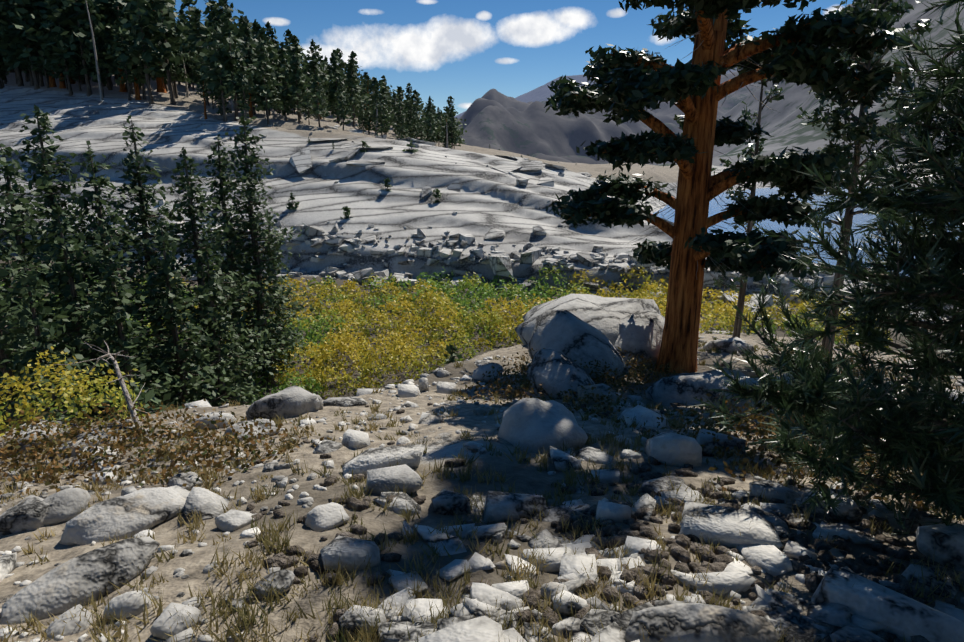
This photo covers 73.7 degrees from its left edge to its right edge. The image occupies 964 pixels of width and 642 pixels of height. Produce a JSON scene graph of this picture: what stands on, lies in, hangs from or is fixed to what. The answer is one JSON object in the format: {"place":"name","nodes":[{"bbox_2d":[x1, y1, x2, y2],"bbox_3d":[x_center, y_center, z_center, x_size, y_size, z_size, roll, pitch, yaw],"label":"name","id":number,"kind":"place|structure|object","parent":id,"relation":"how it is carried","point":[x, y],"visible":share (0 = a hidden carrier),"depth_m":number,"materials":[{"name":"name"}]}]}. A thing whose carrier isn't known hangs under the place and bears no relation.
{"place":"outdoors","nodes":[
{"label":"outdoors","id":0,"kind":"place"},
{"bbox_2d":[0,72,963,641],"bbox_3d":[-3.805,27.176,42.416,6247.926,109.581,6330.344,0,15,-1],"label":"terrain","id":1,"kind":"structure","parent":0,"point":[484,200],"depth_m":35.59,"materials":[{"name":"stone"}]},
{"bbox_2d":[53,341,154,441],"bbox_3d":[-4.355,0.786,7.776,1.890,1.006,0.811,8,17,27],"label":"dead snag","id":2,"kind":"object","parent":1,"relation":"on","point":[130,405],"visible":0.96,"depth_m":7.49,"materials":[{"name":"grey wood"}]},
{"bbox_2d":[0,105,462,433],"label":"conifer trees","id":3,"kind":"object","parent":1,"relation":"on","point":[34,279],"depth_m":20.68,"materials":[{"name":"green plant"}]},
{"bbox_2d":[43,2,446,130],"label":"tree trunks","id":4,"kind":"object","parent":1,"relation":"on","point":[160,87],"visible":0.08,"depth_m":104.94,"materials":[{"name":"brown plant"}]},
{"bbox_2d":[85,0,447,147],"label":"dead snags","id":5,"kind":"object","parent":1,"relation":"on","point":[100,86],"visible":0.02,"depth_m":94.36,"materials":[{"name":"grey wood"}]},
{"bbox_2d":[0,0,644,175],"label":"forest","id":6,"kind":"object","parent":1,"relation":"on","point":[271,55],"depth_m":96.45,"materials":[{"name":"green plant"}]},
{"bbox_2d":[0,265,892,436],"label":"willow shrubs","id":7,"kind":"object","parent":1,"relation":"on","point":[343,334],"visible":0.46,"depth_m":33.90,"materials":[{"name":"yellow plant"}]},
{"bbox_2d":[0,328,963,641],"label":"rocks","id":8,"kind":"object","parent":1,"relation":"on","point":[870,606],"visible":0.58,"depth_m":3.80,"materials":[{"name":"stone"}]},
{"bbox_2d":[0,294,963,641],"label":"field boulder","id":9,"kind":"object","parent":1,"relation":"on","point":[580,328],"visible":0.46,"depth_m":4.89,"materials":[{"name":"stone"}]},
{"bbox_2d":[0,330,963,641],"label":"grass tufts","id":10,"kind":"object","parent":1,"relation":"on","point":[248,620],"visible":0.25,"depth_m":3.84,"materials":[{"name":"beige plant"}]},
{"bbox_2d":[0,347,963,519],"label":"heath shrubs","id":11,"kind":"object","parent":1,"relation":"on","point":[120,447],"visible":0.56,"depth_m":6.52,"materials":[{"name":"brown plant"}]},
{"bbox_2d":[85,118,961,325],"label":"talus rocks","id":12,"kind":"object","parent":1,"relation":"on","point":[500,262],"visible":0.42,"depth_m":50.38,"materials":[{"name":"stone"}]},
{"bbox_2d":[245,373,958,641],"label":"pine cones","id":13,"kind":"object","parent":1,"relation":"on","point":[719,561],"visible":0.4,"depth_m":3.85,"materials":[{"name":"brown plant"}]},
{"bbox_2d":[558,7,900,372],"bbox_3d":[3.992,-5.800,10.774,5.213,14.626,5.088,0,15,-1],"label":"pine trunk and limbs","id":14,"kind":"object","parent":1,"relation":"on","point":[699,186],"visible":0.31,"depth_m":11.60,"materials":[{"name":"brown wood"}]},
{"bbox_2d":[626,30,779,294],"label":"tree branches","id":15,"kind":"object","parent":14,"relation":"attached to","point":[713,196],"visible":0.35,"depth_m":11.52,"materials":[{"name":"brown wood"}]},
{"bbox_2d":[544,0,912,281],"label":"tree foliage","id":16,"kind":"object","parent":14,"relation":"attached to","point":[640,83],"visible":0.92,"depth_m":10.38,"materials":[{"name":"green plant"}]},
{"bbox_2d":[685,0,963,534],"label":"conifer trees","id":17,"kind":"object","parent":1,"relation":"on","point":[945,253],"depth_m":3.82,"materials":[{"name":"green plant"}]},
{"bbox_2d":[174,0,852,119],"label":"sky","id":18,"kind":"structure","parent":0,"point":[462,50],"materials":[{"name":"blue"}]},
{"bbox_2d":[454,68,736,117],"bbox_3d":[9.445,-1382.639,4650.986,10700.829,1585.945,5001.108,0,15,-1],"label":"mountain range","id":19,"kind":"structure","parent":0,"point":[542,93],"depth_m":6384.45,"materials":[{"name":"grey stone"}]},
{"bbox_2d":[456,71,765,164],"bbox_3d":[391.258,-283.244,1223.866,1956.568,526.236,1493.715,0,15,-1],"label":"mountain crag","id":20,"kind":"structure","parent":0,"point":[495,119],"depth_m":1036.90,"materials":[{"name":"grey stone"}]},
{"bbox_2d":[653,186,959,274],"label":"lake water","id":21,"kind":"structure","parent":0,"point":[715,208],"depth_m":93.69,"materials":[{"name":"blue liquid"}]},
{"bbox_2d":[651,0,963,170],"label":"mountain face","id":22,"kind":"object","parent":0,"point":[784,127],"visible":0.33,"depth_m":321.38}
]}

